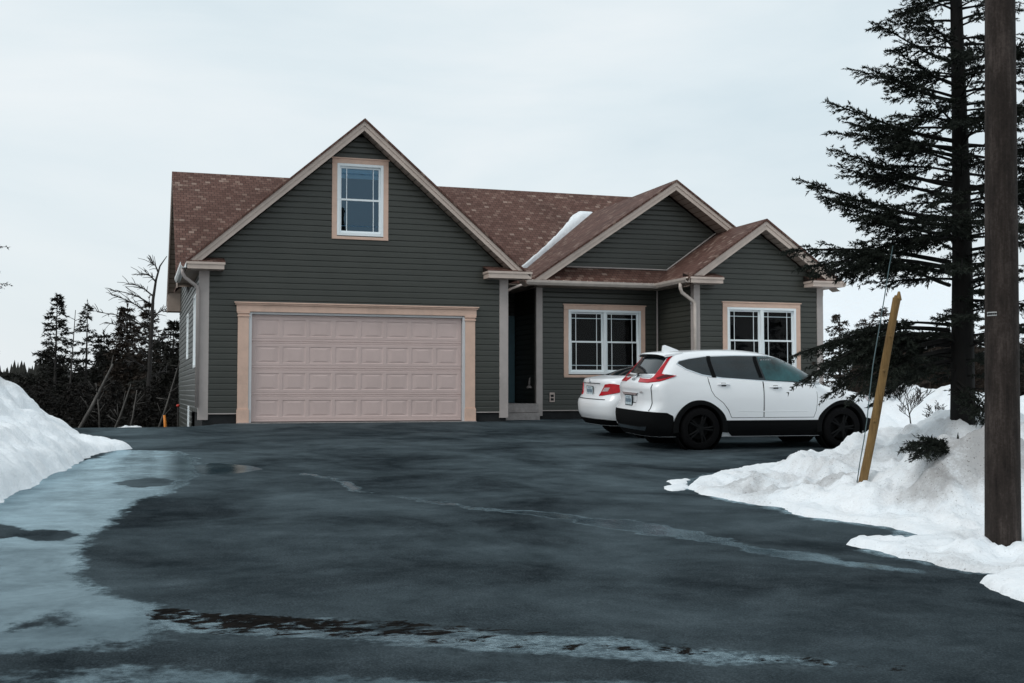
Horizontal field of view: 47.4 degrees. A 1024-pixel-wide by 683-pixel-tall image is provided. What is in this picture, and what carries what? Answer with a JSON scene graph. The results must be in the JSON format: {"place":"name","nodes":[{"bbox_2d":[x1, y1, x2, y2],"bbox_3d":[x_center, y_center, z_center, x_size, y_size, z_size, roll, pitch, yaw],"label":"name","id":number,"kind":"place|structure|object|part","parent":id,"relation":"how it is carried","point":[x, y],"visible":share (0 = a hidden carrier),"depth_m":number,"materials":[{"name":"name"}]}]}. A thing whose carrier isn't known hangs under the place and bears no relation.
{"place":"outdoors","nodes":[
{"label":"outdoors","id":0,"kind":"place"},
{"bbox_2d":[0,419,1023,682],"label":"driveway","id":1,"kind":"structure","parent":0,"point":[540,551],"depth_m":8.54,"materials":[{"name":"grey asphalt"}]},
{"bbox_2d":[0,377,131,502],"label":"snowbank","id":2,"kind":"object","parent":1,"relation":"on","point":[38,444],"visible":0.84,"depth_m":15.62,"materials":[{"name":"white snow"}]},
{"bbox_2d":[664,478,689,490],"bbox_3d":[2.043,1.848,14.362,0.535,0.234,1.544,0,-2,9],"label":"snow patch","id":3,"kind":"object","parent":1,"relation":"on","point":[678,484],"visible":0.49,"depth_m":14.11,"materials":[{"name":"white snow"}]},
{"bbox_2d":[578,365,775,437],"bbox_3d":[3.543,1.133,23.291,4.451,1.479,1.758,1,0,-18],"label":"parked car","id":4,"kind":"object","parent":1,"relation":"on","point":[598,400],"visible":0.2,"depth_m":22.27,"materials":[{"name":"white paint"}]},
{"bbox_3d":[2.348,0.546,22.907,0.896,0.230,1.202,1,0,-18],"label":"rear window","id":5,"kind":"part","parent":4,"relation":"part of","materials":[{"name":"black glass"}]},
{"bbox_2d":[615,345,872,449],"bbox_3d":[4.170,0.990,20.723,4.583,1.824,2.062,1,0,-15],"label":"parked car","id":6,"kind":"object","parent":1,"relation":"on","point":[695,399],"visible":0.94,"depth_m":19.79,"materials":[{"name":"white paint"}]},
{"bbox_3d":[2.358,0.392,20.239,0.329,0.329,1.203,1,0,-15],"label":"rear window","id":7,"kind":"part","parent":6,"relation":"part of","materials":[{"name":"grey glass"}]},
{"bbox_3d":[3.791,0.942,19.671,1.001,0.678,0.085,1,-3,-14],"label":"door","id":8,"kind":"part","parent":6,"relation":"part of","materials":[{"name":"white paint"}]},
{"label":"side window","id":9,"kind":"part","parent":6,"relation":"part of","materials":[{"name":"black glass"}]},
{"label":"front side window","id":10,"kind":"part","parent":6,"relation":"part of","materials":[{"name":"teal glass"}]},
{"bbox_3d":[4.772,0.987,19.945,1.005,0.612,0.113,1,-3,-16],"label":"door","id":11,"kind":"part","parent":6,"relation":"part of","materials":[{"name":"white paint"}]},
{"bbox_2d":[980,566,1023,601],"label":"snow patch","id":12,"kind":"object","parent":1,"relation":"on","point":[1009,582],"visible":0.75,"depth_m":8.13,"materials":[{"name":"white snow"}]},
{"bbox_2d":[0,0,1023,371],"label":"sky","id":13,"kind":"structure","parent":0,"point":[101,101],"materials":[{"name":"white"}]},
{"bbox_2d":[522,211,591,267],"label":"roof snow","id":14,"kind":"structure","parent":0,"point":[576,219],"depth_m":34.06,"materials":[{"name":"white snow"}]},
{"bbox_2d":[823,277,1023,389],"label":"snowy hillside","id":15,"kind":"structure","parent":0,"point":[853,305],"depth_m":102.44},
{"bbox_2d":[845,324,1023,395],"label":"dense wood","id":16,"kind":"object","parent":15,"relation":"on","point":[979,382],"visible":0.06,"depth_m":31.04,"materials":[{"name":"green plant"}]},
{"bbox_3d":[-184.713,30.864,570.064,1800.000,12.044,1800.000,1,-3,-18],"label":"ground","id":17,"kind":"structure","parent":0,"visible":0},
{"bbox_2d":[0,246,11,288],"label":"spruce tree","id":18,"kind":"object","parent":17,"relation":"on","point":[5,283],"visible":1,"depth_m":22.12,"materials":[{"name":"plant"}]},
{"bbox_2d":[0,360,66,386],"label":"distant wood","id":19,"kind":"object","parent":17,"relation":"on","point":[18,369],"visible":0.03,"depth_m":370.87,"materials":[{"name":"plant"}]},
{"bbox_2d":[32,293,82,419],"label":"spruce tree","id":20,"kind":"object","parent":17,"relation":"on","point":[58,368],"visible":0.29,"depth_m":49.91,"materials":[{"name":"plant"}]},
{"bbox_2d":[62,310,82,420],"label":"dead tree","id":21,"kind":"object","parent":17,"relation":"on","point":[71,370],"visible":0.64,"depth_m":48.88,"materials":[{"name":"plant"}]},
{"bbox_2d":[71,299,101,398],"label":"spruce tree","id":22,"kind":"object","parent":17,"relation":"on","point":[87,340],"visible":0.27,"depth_m":51.91,"materials":[{"name":"plant"}]},
{"bbox_2d":[0,346,177,421],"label":"dense wood","id":23,"kind":"object","parent":17,"relation":"on","point":[16,377],"visible":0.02,"depth_m":58.21,"materials":[{"name":"plant"}]},
{"bbox_2d":[3,378,178,427],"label":"undergrowth","id":24,"kind":"object","parent":17,"relation":"on","point":[145,415],"visible":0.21,"depth_m":39.17,"materials":[{"name":"plant"}]},
{"bbox_2d":[78,355,115,427],"bbox_3d":[-11.949,1.758,32.941,1.355,2.766,0.628,1,-2,-12],"label":"dead tree","id":25,"kind":"object","parent":17,"relation":"on","point":[88,413],"visible":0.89,"depth_m":32.97,"materials":[{"name":"wood"}]},
{"bbox_2d":[91,384,107,427],"bbox_3d":[-12.134,2.145,34.083,0.278,1.861,0.652,-1,-3,24],"label":"dead tree","id":26,"kind":"object","parent":17,"relation":"on","point":[99,410],"visible":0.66,"depth_m":33.99,"materials":[{"name":"grey wood"}]},
{"bbox_2d":[89,328,119,417],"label":"spruce tree","id":27,"kind":"object","parent":17,"relation":"on","point":[103,359],"visible":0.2,"depth_m":50.84,"materials":[{"name":"plant"}]},
{"bbox_2d":[108,384,130,427],"bbox_3d":[-11.327,2.128,33.562,0.676,1.815,0.451,1,-3,-18],"label":"dead tree","id":28,"kind":"object","parent":17,"relation":"on","point":[119,416],"visible":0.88,"depth_m":33.49,"materials":[{"name":"grey wood"}]},
{"bbox_2d":[92,302,153,427],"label":"spruce tree","id":29,"kind":"object","parent":17,"relation":"on","point":[116,373],"visible":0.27,"depth_m":49.64,"materials":[{"name":"plant"}]},
{"bbox_2d":[93,255,168,399],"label":"larch tree","id":30,"kind":"object","parent":17,"relation":"on","point":[150,350],"visible":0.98,"depth_m":43.94,"materials":[{"name":"black plant"}]},
{"bbox_2d":[130,390,148,425],"bbox_3d":[-10.984,2.226,34.117,0.662,1.614,0.339,1,-3,-18],"label":"dead tree","id":31,"kind":"object","parent":17,"relation":"on","point":[132,415],"visible":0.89,"depth_m":33.99,"materials":[{"name":"grey wood"}]},
{"bbox_2d":[109,320,179,426],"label":"spruce tree","id":32,"kind":"object","parent":17,"relation":"on","point":[164,347],"visible":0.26,"depth_m":47.60,"materials":[{"name":"plant"}]},
{"bbox_2d":[132,295,168,378],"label":"spruce tree","id":33,"kind":"object","parent":17,"relation":"on","point":[144,316],"visible":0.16,"depth_m":53.87,"materials":[{"name":"plant"}]},
{"bbox_2d":[163,415,166,426],"bbox_3d":[-8.643,2.142,29.010,0.097,0.626,0.086,0,-2,5],"label":"marker stake","id":34,"kind":"object","parent":17,"relation":"on","point":[164,421],"visible":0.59,"depth_m":28.99,"materials":[{"name":"orange wood"}]},
{"bbox_2d":[157,360,179,426],"bbox_3d":[-9.815,1.834,32.928,0.818,2.632,0.673,1,-3,-18],"label":"dead tree","id":35,"kind":"object","parent":17,"relation":"on","point":[161,419],"visible":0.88,"depth_m":32.99,"materials":[{"name":"wood"}]},
{"bbox_2d":[176,404,179,426],"bbox_3d":[-8.888,2.491,30.967,0.090,1.650,0.090,1,-3,-18],"label":"marker post","id":36,"kind":"object","parent":17,"relation":"on","point":[177,405],"visible":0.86,"depth_m":30.98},
{"bbox_2d":[166,118,845,426],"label":"house","id":37,"kind":"structure","parent":17,"relation":"on","point":[365,270],"depth_m":27.21,"materials":[{"name":"grey wood"}]},
{"bbox_2d":[186,313,188,359],"bbox_3d":[-8.183,-0.121,31.072,0.940,1.400,1.080,1,-3,-18],"label":"window","id":38,"kind":"structure","parent":37,"relation":"in","point":[187,330],"depth_m":31.29,"materials":[{"name":"white plastic"}]},
{"bbox_2d":[187,406,194,426],"bbox_3d":[-7.844,2.117,29.929,0.940,1.130,0.880,1,-3,-18],"label":"window","id":39,"kind":"structure","parent":37,"relation":"in","point":[192,413],"depth_m":29.51,"materials":[{"name":"plastic"}]},
{"bbox_2d":[193,294,195,367],"bbox_3d":[-6.905,-0.239,27.124,0.940,1.900,1.780,1,-3,-18],"label":"window","id":40,"kind":"structure","parent":37,"relation":"in","point":[194,300],"depth_m":27.67,"materials":[{"name":"white plastic"}]},
{"bbox_2d":[251,312,460,422],"bbox_3d":[-3.493,0.590,26.485,4.940,2.510,0.250,1,-3,-18],"label":"garage door","id":41,"kind":"structure","parent":37,"relation":"in","point":[305,368],"depth_m":26.34,"materials":[{"name":"pink metal"}]},
{"bbox_2d":[331,156,389,240],"bbox_3d":[-3.579,-3.209,26.879,1.340,1.874,0.955,1,-3,-18],"label":"window","id":42,"kind":"structure","parent":37,"relation":"in","point":[359,185],"depth_m":26.62,"materials":[{"name":"white plastic"}]},
{"bbox_2d":[508,316,514,402],"bbox_3d":[-0.495,0.470,31.032,1.160,2.325,0.120,1,-3,-18],"label":"front door","id":43,"kind":"structure","parent":37,"relation":"in","point":[511,319],"depth_m":31.14,"materials":[{"name":"black plastic"}]},
{"bbox_2d":[563,304,645,377],"bbox_3d":[2.258,0.015,30.420,2.310,1.892,0.955,1,-3,-18],"label":"window","id":44,"kind":"structure","parent":37,"relation":"in","point":[599,339],"depth_m":30.72,"materials":[{"name":"white plastic"}]},
{"bbox_2d":[722,301,801,369],"bbox_3d":[6.123,-0.021,29.570,2.240,1.892,0.955,1,-3,-18],"label":"window","id":45,"kind":"structure","parent":37,"relation":"in","point":[772,329],"depth_m":29.73,"materials":[{"name":"white plastic"}]},
{"bbox_2d":[688,409,1023,573],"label":"snowbank","id":46,"kind":"object","parent":17,"relation":"on","point":[936,506],"visible":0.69,"depth_m":11.99,"materials":[{"name":"white snow"}]},
{"bbox_2d":[857,246,892,482],"bbox_3d":[4.210,0.221,13.315,0.125,2.777,1.253,-2,-3,38],"label":"guy wire","id":47,"kind":"object","parent":46,"relation":"on","point":[873,364],"visible":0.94,"depth_m":13.09,"materials":[{"name":"grey metal"}]},
{"bbox_2d":[858,291,901,482],"bbox_3d":[3.973,0.652,12.691,0.120,2.372,0.598,2,-3,-40],"label":"leaning post","id":48,"kind":"object","parent":46,"relation":"on","point":[876,413],"visible":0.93,"depth_m":12.64,"materials":[{"name":"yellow wood"}]},
{"bbox_2d":[774,0,1023,427],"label":"spruce tree","id":49,"kind":"object","parent":46,"relation":"on","point":[956,229],"visible":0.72,"depth_m":14.25,"materials":[{"name":"green plant"}]},
{"bbox_2d":[893,382,933,422],"bbox_3d":[5.647,0.860,16.574,0.672,0.840,0.437,0,-2,8],"label":"bare shrub","id":50,"kind":"object","parent":46,"relation":"on","point":[913,398],"visible":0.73,"depth_m":16.53,"materials":[{"name":"plant"}]},
{"bbox_2d":[896,433,958,462],"bbox_3d":[4.394,1.121,12.198,0.481,0.336,1.209,-2,-3,37],"label":"spruce bough","id":51,"kind":"object","parent":46,"relation":"on","point":[928,447],"visible":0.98,"depth_m":12.01,"materials":[{"name":"green plant"}]},
{"bbox_2d":[922,400,945,416],"bbox_3d":[6.158,1.084,17.028,0.380,0.462,0.270,1,-3,-18],"label":"bare shrub","id":52,"kind":"object","parent":46,"relation":"on","point":[936,408],"visible":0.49,"depth_m":16.99,"materials":[{"name":"plant"}]},
{"bbox_2d":[866,385,1023,430],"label":"snowbank","id":53,"kind":"object","parent":17,"relation":"on","point":[892,414],"visible":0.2,"depth_m":24.61,"materials":[{"name":"white snow"}]},
{"bbox_2d":[811,314,869,395],"bbox_3d":[7.484,0.669,27.090,1.938,2.729,1.981,1,-3,-18],"label":"young spruce","id":54,"kind":"object","parent":53,"relation":"on","point":[836,318],"visible":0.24,"depth_m":26.98,"materials":[{"name":"dark green needle"},{"name":"dark twig"}]},
{"bbox_2d":[829,318,897,401],"bbox_3d":[7.830,0.685,26.054,1.810,2.465,1.975,1,-3,-18],"label":"young spruce","id":55,"kind":"object","parent":53,"relation":"on","point":[859,325],"visible":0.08,"depth_m":25.90,"materials":[{"name":"plant"}]},
{"bbox_2d":[843,306,930,393],"bbox_3d":[8.809,0.585,27.431,2.433,2.883,2.328,1,-3,-18],"label":"young spruce","id":56,"kind":"object","parent":53,"relation":"on","point":[879,315],"visible":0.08,"depth_m":27.38,"materials":[{"name":"plant"}]},
{"bbox_2d":[984,0,1021,546],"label":"utility pole","id":57,"kind":"object","parent":17,"relation":"on","point":[1002,483],"visible":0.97,"depth_m":10.07,"materials":[{"name":"brown wood"}]}
]}

